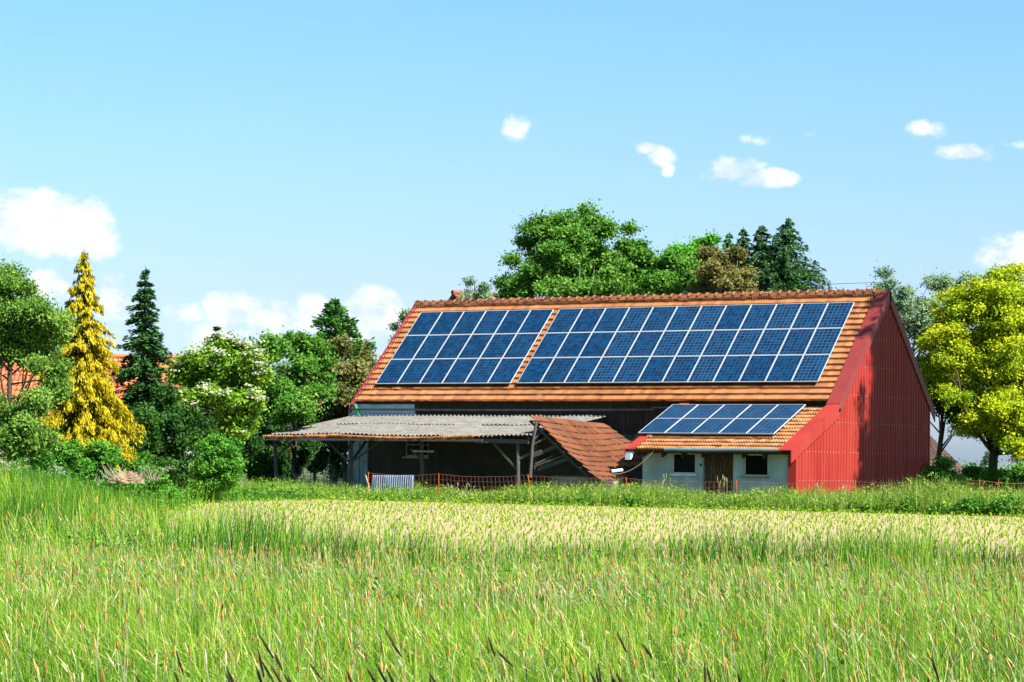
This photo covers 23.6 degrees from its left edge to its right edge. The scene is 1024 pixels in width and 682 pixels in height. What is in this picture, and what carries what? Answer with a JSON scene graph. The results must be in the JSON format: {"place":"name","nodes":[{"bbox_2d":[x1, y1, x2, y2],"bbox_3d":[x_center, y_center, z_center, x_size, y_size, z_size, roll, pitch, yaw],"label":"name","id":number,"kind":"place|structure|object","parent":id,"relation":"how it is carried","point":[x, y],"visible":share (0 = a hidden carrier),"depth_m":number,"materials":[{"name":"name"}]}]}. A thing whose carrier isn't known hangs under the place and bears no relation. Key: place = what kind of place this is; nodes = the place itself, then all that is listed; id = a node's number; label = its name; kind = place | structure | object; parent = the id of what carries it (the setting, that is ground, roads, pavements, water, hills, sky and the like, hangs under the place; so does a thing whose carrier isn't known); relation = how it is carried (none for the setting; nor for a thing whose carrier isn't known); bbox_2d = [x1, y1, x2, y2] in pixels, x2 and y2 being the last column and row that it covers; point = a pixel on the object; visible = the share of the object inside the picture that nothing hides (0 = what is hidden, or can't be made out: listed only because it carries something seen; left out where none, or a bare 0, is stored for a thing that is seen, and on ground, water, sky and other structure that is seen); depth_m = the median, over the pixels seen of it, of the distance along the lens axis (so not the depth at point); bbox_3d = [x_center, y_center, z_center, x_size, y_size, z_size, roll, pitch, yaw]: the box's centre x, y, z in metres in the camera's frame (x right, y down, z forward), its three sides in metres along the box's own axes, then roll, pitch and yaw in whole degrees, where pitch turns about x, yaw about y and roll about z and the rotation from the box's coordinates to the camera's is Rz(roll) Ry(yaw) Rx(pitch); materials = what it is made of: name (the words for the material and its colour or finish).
{"place":"outdoors","nodes":[
{"label":"outdoors","id":0,"kind":"place"},
{"bbox_2d":[0,0,1023,467],"label":"sky","id":1,"kind":"structure","parent":0,"point":[266,162],"materials":[{"name":"blue"}]},
{"bbox_2d":[124,494,1023,569],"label":"field","id":2,"kind":"structure","parent":0,"point":[448,529],"depth_m":55.63,"materials":[{"name":"plant"}]},
{"bbox_2d":[170,463,1023,542],"bbox_3d":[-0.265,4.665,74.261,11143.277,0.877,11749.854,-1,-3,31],"label":"ground","id":3,"kind":"structure","parent":0,"point":[305,471],"depth_m":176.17,"materials":[{"name":"green plant"}]},
{"bbox_2d":[0,382,70,470],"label":"shrub","id":4,"kind":"object","parent":3,"relation":"on","point":[19,424],"visible":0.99,"depth_m":61.63,"materials":[{"name":"green plant"}]},
{"bbox_2d":[0,254,86,465],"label":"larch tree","id":5,"kind":"object","parent":3,"relation":"on","point":[37,333],"visible":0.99,"depth_m":64.61,"materials":[{"name":"green plant"}]},
{"bbox_2d":[18,250,145,475],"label":"golden conifer","id":6,"kind":"object","parent":3,"relation":"on","point":[89,411],"visible":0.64,"depth_m":67.44,"materials":[{"name":"yellow plant"}]},
{"bbox_2d":[17,436,156,486],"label":"wild bush","id":7,"kind":"object","parent":3,"relation":"on","point":[71,451],"visible":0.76,"depth_m":65.65,"materials":[{"name":"green plant"}]},
{"bbox_2d":[0,354,193,484],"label":"house","id":8,"kind":"structure","parent":3,"relation":"on","point":[17,376],"depth_m":102.53,"materials":[{"name":"orange tile"}]},
{"bbox_2d":[106,266,192,493],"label":"spruce tree","id":9,"kind":"object","parent":3,"relation":"on","point":[144,368],"visible":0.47,"depth_m":79.67,"materials":[{"name":"green plant"}]},
{"bbox_2d":[130,382,203,491],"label":"dark shrub","id":10,"kind":"object","parent":3,"relation":"on","point":[176,416],"visible":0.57,"depth_m":78.58,"materials":[{"name":"green plant"}]},
{"bbox_2d":[113,404,268,495],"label":"dark shrub","id":11,"kind":"object","parent":3,"relation":"on","point":[147,419],"visible":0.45,"depth_m":77.47,"materials":[{"name":"green plant"}]},
{"bbox_2d":[184,432,252,501],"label":"hedge shrub","id":12,"kind":"object","parent":3,"relation":"on","point":[222,462],"visible":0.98,"depth_m":74.51,"materials":[{"name":"green plant"}]},
{"bbox_2d":[156,328,290,442],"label":"elder tree","id":13,"kind":"object","parent":3,"relation":"on","point":[235,373],"visible":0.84,"depth_m":81.33,"materials":[{"name":"green plant"}]},
{"bbox_2d":[240,411,324,485],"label":"dark shrub","id":14,"kind":"object","parent":3,"relation":"on","point":[263,466],"visible":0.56,"depth_m":94.49,"materials":[{"name":"green plant"}]},
{"bbox_2d":[249,325,343,482],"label":"deciduous tree","id":15,"kind":"object","parent":3,"relation":"on","point":[306,360],"visible":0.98,"depth_m":90.98,"materials":[{"name":"green plant"}]},
{"bbox_2d":[279,405,347,482],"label":"dark shrub","id":16,"kind":"object","parent":3,"relation":"on","point":[320,459],"visible":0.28,"depth_m":99.00,"materials":[{"name":"green plant"}]},
{"bbox_2d":[262,297,376,483],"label":"fir tree","id":17,"kind":"object","parent":3,"relation":"on","point":[336,320],"visible":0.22,"depth_m":102.63,"materials":[{"name":"green plant"}]},
{"bbox_2d":[278,451,384,489],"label":"brush pile","id":18,"kind":"object","parent":3,"relation":"on","point":[321,480],"visible":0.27,"depth_m":89.27,"materials":[{"name":"plant"}]},
{"bbox_2d":[311,330,380,488],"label":"browning conifer","id":19,"kind":"object","parent":3,"relation":"on","point":[353,373],"visible":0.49,"depth_m":100.08,"materials":[{"name":"plant"}]},
{"bbox_2d":[262,414,607,489],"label":"canopy shed","id":20,"kind":"structure","parent":3,"relation":"on","point":[429,429],"depth_m":87.83,"materials":[{"name":"grey metal"}]},
{"bbox_2d":[458,275,493,299],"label":"young tree","id":21,"kind":"object","parent":3,"relation":"on","point":[482,291],"visible":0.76,"depth_m":114.66,"materials":[{"name":"green plant"}]},
{"bbox_2d":[0,492,1023,681],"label":"seed heads","id":22,"kind":"object","parent":3,"relation":"on","point":[64,665],"visible":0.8,"depth_m":15.52,"materials":[{"name":"green plant"}]},
{"bbox_2d":[0,458,1023,681],"bbox_3d":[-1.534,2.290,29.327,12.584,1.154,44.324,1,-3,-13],"label":"pale grass stalks","id":23,"kind":"object","parent":3,"relation":"on","point":[442,610],"depth_m":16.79,"materials":[{"name":"green plant"}]},
{"bbox_2d":[134,627,939,681],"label":"dark seed heads","id":24,"kind":"object","parent":23,"relation":"on","point":[430,676],"visible":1,"depth_m":8.16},
{"bbox_2d":[0,451,1023,578],"bbox_3d":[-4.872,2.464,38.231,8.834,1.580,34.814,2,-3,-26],"label":"grass tufts","id":25,"kind":"object","parent":3,"relation":"on","point":[336,544],"visible":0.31,"depth_m":25.79,"materials":[{"name":"green plant"}]},
{"bbox_2d":[0,451,1023,516],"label":"leafy weeds","id":26,"kind":"object","parent":3,"relation":"on","point":[154,485],"visible":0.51,"depth_m":70.60,"materials":[{"name":"green plant"}]},
{"bbox_2d":[0,531,1023,681],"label":"meadow weeds","id":27,"kind":"object","parent":3,"relation":"on","point":[396,615],"visible":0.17,"depth_m":18.67,"materials":[{"name":"green plant"}]},
{"bbox_2d":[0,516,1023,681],"bbox_3d":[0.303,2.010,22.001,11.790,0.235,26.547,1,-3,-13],"label":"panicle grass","id":28,"kind":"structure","parent":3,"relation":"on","point":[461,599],"depth_m":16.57,"materials":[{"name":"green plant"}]},
{"bbox_2d":[19,466,1023,516],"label":"verge weeds","id":29,"kind":"object","parent":3,"relation":"on","point":[924,497],"visible":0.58,"depth_m":77.00,"materials":[{"name":"green plant"}]},
{"bbox_2d":[489,198,642,298],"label":"maple tree","id":30,"kind":"object","parent":3,"relation":"on","point":[568,254],"visible":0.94,"depth_m":120.80,"materials":[{"name":"green plant"}]},
{"bbox_2d":[522,416,642,490],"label":"collapsed shed","id":31,"kind":"structure","parent":3,"relation":"on","point":[595,449],"depth_m":84.22,"materials":[{"name":"orange tile"}]},
{"bbox_2d":[611,218,663,295],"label":"maple tree","id":32,"kind":"object","parent":3,"relation":"on","point":[643,254],"visible":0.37,"depth_m":123.04,"materials":[{"name":"green plant"}]},
{"bbox_2d":[348,282,934,499],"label":"barn","id":33,"kind":"structure","parent":3,"relation":"on","point":[862,416],"depth_m":87.62,"materials":[{"name":"red metal"}]},
{"bbox_2d":[375,359,411,383],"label":"solar panel","id":34,"kind":"object","parent":33,"relation":"attached to","point":[393,371],"visible":1,"depth_m":94.04,"materials":[{"name":"blue glass"}]},
{"bbox_2d":[391,335,427,358],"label":"solar panel","id":35,"kind":"object","parent":33,"relation":"attached to","point":[409,346],"visible":1,"depth_m":95.00,"materials":[{"name":"blue glass"}]},
{"bbox_2d":[397,359,433,383],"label":"solar panel","id":36,"kind":"object","parent":33,"relation":"attached to","point":[415,371],"visible":1,"depth_m":93.52,"materials":[{"name":"blue glass"}]},
{"bbox_2d":[413,335,448,358],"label":"solar panel","id":37,"kind":"object","parent":33,"relation":"attached to","point":[431,347],"visible":1,"depth_m":94.47,"materials":[{"name":"blue glass"}]},
{"bbox_2d":[419,359,455,383],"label":"solar panel","id":38,"kind":"object","parent":33,"relation":"attached to","point":[438,370],"visible":1,"depth_m":92.99,"materials":[{"name":"blue glass"}]},
{"bbox_2d":[428,311,463,334],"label":"solar panel","id":39,"kind":"object","parent":33,"relation":"attached to","point":[446,322],"visible":1,"depth_m":95.41,"materials":[{"name":"blue glass"}]},
{"bbox_2d":[435,334,471,358],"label":"solar panel","id":40,"kind":"object","parent":33,"relation":"attached to","point":[452,346],"visible":1,"depth_m":93.94,"materials":[{"name":"blue glass"}]},
{"bbox_2d":[442,358,478,383],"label":"solar panel","id":41,"kind":"object","parent":33,"relation":"attached to","point":[459,372],"visible":1,"depth_m":92.47,"materials":[{"name":"blue glass"}]},
{"bbox_2d":[450,311,485,334],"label":"solar panel","id":42,"kind":"object","parent":33,"relation":"attached to","point":[468,322],"visible":1,"depth_m":94.88,"materials":[{"name":"blue glass"}]},
{"bbox_2d":[457,334,493,358],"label":"solar panel","id":43,"kind":"object","parent":33,"relation":"attached to","point":[475,346],"visible":1,"depth_m":93.42,"materials":[{"name":"blue glass"}]},
{"bbox_2d":[465,358,501,383],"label":"solar panel","id":44,"kind":"object","parent":33,"relation":"attached to","point":[482,371],"visible":1,"depth_m":91.95,"materials":[{"name":"blue glass"}]},
{"bbox_2d":[472,310,508,333],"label":"solar panel","id":45,"kind":"object","parent":33,"relation":"attached to","point":[490,321],"visible":1,"depth_m":94.38,"materials":[{"name":"blue glass"}]},
{"bbox_2d":[480,334,515,357],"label":"solar panel","id":46,"kind":"object","parent":33,"relation":"attached to","point":[498,345],"visible":1,"depth_m":92.90,"materials":[{"name":"blue glass"}]},
{"bbox_2d":[488,358,524,383],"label":"solar panel","id":47,"kind":"object","parent":33,"relation":"attached to","point":[506,370],"visible":1,"depth_m":91.42,"materials":[{"name":"blue glass"}]},
{"bbox_2d":[495,310,530,333],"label":"solar panel","id":48,"kind":"object","parent":33,"relation":"attached to","point":[512,321],"visible":1,"depth_m":93.84,"materials":[{"name":"blue glass"}]},
{"bbox_2d":[503,333,539,357],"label":"solar panel","id":49,"kind":"object","parent":33,"relation":"attached to","point":[521,346],"visible":1,"depth_m":92.38,"materials":[{"name":"blue glass"}]},
{"bbox_2d":[517,358,553,383],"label":"solar panel","id":50,"kind":"object","parent":33,"relation":"attached to","point":[535,371],"visible":1,"depth_m":90.76,"materials":[{"name":"blue glass"}]},
{"bbox_2d":[517,309,553,333],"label":"solar panel","id":51,"kind":"object","parent":33,"relation":"attached to","point":[536,320],"visible":1,"depth_m":93.33,"materials":[{"name":"blue glass"}]},
{"bbox_2d":[531,333,567,357],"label":"solar panel","id":52,"kind":"object","parent":33,"relation":"attached to","point":[549,345],"visible":1,"depth_m":91.72,"materials":[{"name":"blue glass"}]},
{"bbox_2d":[540,357,577,383],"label":"solar panel","id":53,"kind":"object","parent":33,"relation":"attached to","point":[558,370],"visible":1,"depth_m":90.25,"materials":[{"name":"blue glass"}]},
{"bbox_2d":[546,308,582,332],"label":"solar panel","id":54,"kind":"object","parent":33,"relation":"attached to","point":[564,320],"visible":1,"depth_m":92.66,"materials":[{"name":"blue glass"}]},
{"bbox_2d":[555,332,591,357],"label":"solar panel","id":55,"kind":"object","parent":33,"relation":"attached to","point":[573,344],"visible":1,"depth_m":91.20,"materials":[{"name":"blue glass"}]},
{"bbox_2d":[564,357,601,382],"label":"solar panel","id":56,"kind":"object","parent":33,"relation":"attached to","point":[582,369],"visible":1,"depth_m":89.74,"materials":[{"name":"blue glass"}]},
{"bbox_2d":[569,308,605,332],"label":"solar panel","id":57,"kind":"object","parent":33,"relation":"attached to","point":[588,319],"visible":1,"depth_m":92.15,"materials":[{"name":"blue glass"}]},
{"bbox_2d":[579,332,615,356],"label":"solar panel","id":58,"kind":"object","parent":33,"relation":"attached to","point":[597,344],"visible":1,"depth_m":90.69,"materials":[{"name":"blue glass"}]},
{"bbox_2d":[588,357,625,382],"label":"solar panel","id":59,"kind":"object","parent":33,"relation":"attached to","point":[606,369],"visible":1,"depth_m":89.21,"materials":[{"name":"blue glass"}]},
{"bbox_2d":[593,307,629,331],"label":"solar panel","id":60,"kind":"object","parent":33,"relation":"attached to","point":[611,319],"visible":1,"depth_m":91.63,"materials":[{"name":"blue glass"}]},
{"bbox_2d":[603,332,639,356],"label":"solar panel","id":61,"kind":"object","parent":33,"relation":"attached to","point":[621,344],"visible":1,"depth_m":90.16,"materials":[{"name":"blue glass"}]},
{"bbox_2d":[612,356,650,382],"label":"solar panel","id":62,"kind":"object","parent":33,"relation":"attached to","point":[631,369],"visible":1,"depth_m":88.69,"materials":[{"name":"blue glass"}]},
{"bbox_2d":[616,307,652,331],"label":"solar panel","id":63,"kind":"object","parent":33,"relation":"attached to","point":[634,319],"visible":1,"depth_m":91.10,"materials":[{"name":"blue glass"}]},
{"bbox_2d":[627,331,663,356],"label":"solar panel","id":64,"kind":"object","parent":33,"relation":"attached to","point":[645,343],"visible":1,"depth_m":89.65,"materials":[{"name":"blue glass"}]},
{"bbox_2d":[637,356,674,382],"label":"solar panel","id":65,"kind":"object","parent":33,"relation":"attached to","point":[656,369],"visible":1,"depth_m":88.17,"materials":[{"name":"blue glass"}]},
{"bbox_2d":[640,306,677,331],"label":"solar panel","id":66,"kind":"object","parent":33,"relation":"attached to","point":[658,318],"visible":1,"depth_m":90.59,"materials":[{"name":"blue glass"}]},
{"bbox_2d":[651,331,688,356],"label":"solar panel","id":67,"kind":"object","parent":33,"relation":"attached to","point":[669,343],"visible":1,"depth_m":89.12,"materials":[{"name":"blue glass"}]},
{"bbox_2d":[662,356,699,382],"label":"solar panel","id":68,"kind":"object","parent":33,"relation":"attached to","point":[681,369],"visible":1,"depth_m":87.64,"materials":[{"name":"blue glass"}]},
{"bbox_2d":[669,453,696,475],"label":"window","id":69,"kind":"structure","parent":33,"relation":"in","point":[685,466],"depth_m":82.70,"materials":[{"name":"black glass"}]},
{"bbox_2d":[665,306,701,330],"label":"solar panel","id":70,"kind":"object","parent":33,"relation":"attached to","point":[683,318],"visible":1,"depth_m":90.06,"materials":[{"name":"blue glass"}]},
{"bbox_2d":[676,330,713,355],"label":"solar panel","id":71,"kind":"object","parent":33,"relation":"attached to","point":[694,343],"visible":1,"depth_m":88.60,"materials":[{"name":"blue glass"}]},
{"bbox_2d":[687,356,725,382],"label":"solar panel","id":72,"kind":"object","parent":33,"relation":"attached to","point":[706,369],"visible":1,"depth_m":87.11,"materials":[{"name":"blue glass"}]},
{"bbox_2d":[689,305,726,330],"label":"solar panel","id":73,"kind":"object","parent":33,"relation":"attached to","point":[707,317],"visible":1,"depth_m":89.55,"materials":[{"name":"blue glass"}]},
{"bbox_2d":[700,454,732,495],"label":"door","id":74,"kind":"structure","parent":33,"relation":"in","point":[715,466],"depth_m":82.04,"materials":[{"name":"brown wood"}]},
{"bbox_2d":[701,330,738,355],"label":"solar panel","id":75,"kind":"object","parent":33,"relation":"attached to","point":[720,342],"visible":1,"depth_m":88.07,"materials":[{"name":"blue glass"}]},
{"bbox_2d":[713,355,750,382],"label":"solar panel","id":76,"kind":"object","parent":33,"relation":"attached to","point":[731,369],"visible":1,"depth_m":86.59,"materials":[{"name":"blue glass"}]},
{"bbox_2d":[714,304,751,329],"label":"solar panel","id":77,"kind":"object","parent":33,"relation":"attached to","point":[732,317],"visible":1,"depth_m":89.02,"materials":[{"name":"blue glass"}]},
{"bbox_2d":[726,329,763,355],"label":"solar panel","id":78,"kind":"object","parent":33,"relation":"attached to","point":[745,342],"visible":1,"depth_m":87.55,"materials":[{"name":"blue glass"}]},
{"bbox_2d":[741,454,768,477],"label":"window","id":79,"kind":"structure","parent":33,"relation":"in","point":[755,466],"depth_m":81.33,"materials":[{"name":"black glass"}]},
{"bbox_2d":[739,304,776,329],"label":"solar panel","id":80,"kind":"object","parent":33,"relation":"attached to","point":[758,316],"visible":1,"depth_m":88.51,"materials":[{"name":"blue glass"}]},
{"bbox_2d":[739,355,777,382],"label":"solar panel","id":81,"kind":"object","parent":33,"relation":"attached to","point":[758,368],"visible":1,"depth_m":86.08,"materials":[{"name":"blue glass"}]},
{"bbox_2d":[752,329,789,354],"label":"solar panel","id":82,"kind":"object","parent":33,"relation":"attached to","point":[771,342],"visible":1,"depth_m":87.04,"materials":[{"name":"blue glass"}]},
{"bbox_2d":[765,303,801,328],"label":"solar panel","id":83,"kind":"object","parent":33,"relation":"attached to","point":[783,316],"visible":1,"depth_m":87.98,"materials":[{"name":"blue glass"}]},
{"bbox_2d":[765,355,803,381],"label":"solar panel","id":84,"kind":"object","parent":33,"relation":"attached to","point":[784,368],"visible":1,"depth_m":85.57,"materials":[{"name":"blue glass"}]},
{"bbox_2d":[778,328,815,354],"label":"solar panel","id":85,"kind":"object","parent":33,"relation":"attached to","point":[796,341],"visible":1,"depth_m":86.51,"materials":[{"name":"blue glass"}]},
{"bbox_2d":[790,303,827,328],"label":"solar panel","id":86,"kind":"object","parent":33,"relation":"attached to","point":[809,316],"visible":1,"depth_m":87.46,"materials":[{"name":"blue glass"}]},
{"bbox_2d":[791,354,829,381],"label":"solar panel","id":87,"kind":"object","parent":33,"relation":"attached to","point":[810,368],"visible":1,"depth_m":85.04,"materials":[{"name":"blue glass"}]},
{"bbox_2d":[804,328,842,354],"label":"solar panel","id":88,"kind":"object","parent":33,"relation":"attached to","point":[823,341],"visible":1,"depth_m":85.99,"materials":[{"name":"blue glass"}]},
{"bbox_2d":[817,302,854,327],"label":"solar panel","id":89,"kind":"object","parent":33,"relation":"attached to","point":[835,315],"visible":1,"depth_m":86.94,"materials":[{"name":"blue glass"}]},
{"bbox_2d":[626,247,706,294],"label":"maple tree","id":90,"kind":"object","parent":3,"relation":"on","point":[666,276],"visible":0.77,"depth_m":120.83,"materials":[{"name":"green plant"}]},
{"bbox_2d":[657,229,722,293],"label":"ash tree","id":91,"kind":"object","parent":3,"relation":"on","point":[709,240],"visible":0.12,"depth_m":129.82,"materials":[{"name":"green plant"}]},
{"bbox_2d":[368,472,1023,513],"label":"netting fence","id":92,"kind":"object","parent":3,"relation":"on","point":[678,487],"visible":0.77,"depth_m":77.23,"materials":[{"name":"orange plastic"}]},
{"bbox_2d":[683,242,761,293],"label":"brown tree","id":93,"kind":"object","parent":3,"relation":"on","point":[717,271],"visible":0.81,"depth_m":118.35,"materials":[{"name":"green plant"}]},
{"bbox_2d":[739,225,777,290],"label":"spruce tree","id":94,"kind":"object","parent":3,"relation":"on","point":[760,240],"visible":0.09,"depth_m":122.84,"materials":[{"name":"green plant"}]},
{"bbox_2d":[752,217,843,291],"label":"spruce tree","id":95,"kind":"object","parent":3,"relation":"on","point":[784,275],"visible":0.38,"depth_m":120.48,"materials":[{"name":"green plant"}]},
{"bbox_2d":[868,260,990,359],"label":"willow tree","id":96,"kind":"object","parent":3,"relation":"on","point":[913,313],"visible":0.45,"depth_m":111.62,"materials":[{"name":"green plant"}]},
{"bbox_2d":[917,352,972,466],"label":"plane tree","id":97,"kind":"object","parent":3,"relation":"on","point":[940,409],"visible":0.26,"depth_m":98.77,"materials":[{"name":"green plant"}]},
{"bbox_2d":[920,454,971,490],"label":"maple shrub","id":98,"kind":"object","parent":3,"relation":"on","point":[944,463],"visible":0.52,"depth_m":89.52,"materials":[{"name":"green plant"}]},
{"bbox_2d":[912,259,1023,490],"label":"robinia tree","id":99,"kind":"object","parent":3,"relation":"on","point":[988,352],"visible":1,"depth_m":97.59,"materials":[{"name":"yellow plant"}]},
{"bbox_2d":[975,466,1019,491],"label":"hedge shrub","id":100,"kind":"object","parent":3,"relation":"on","point":[992,476],"visible":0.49,"depth_m":97.55,"materials":[{"name":"green plant"}]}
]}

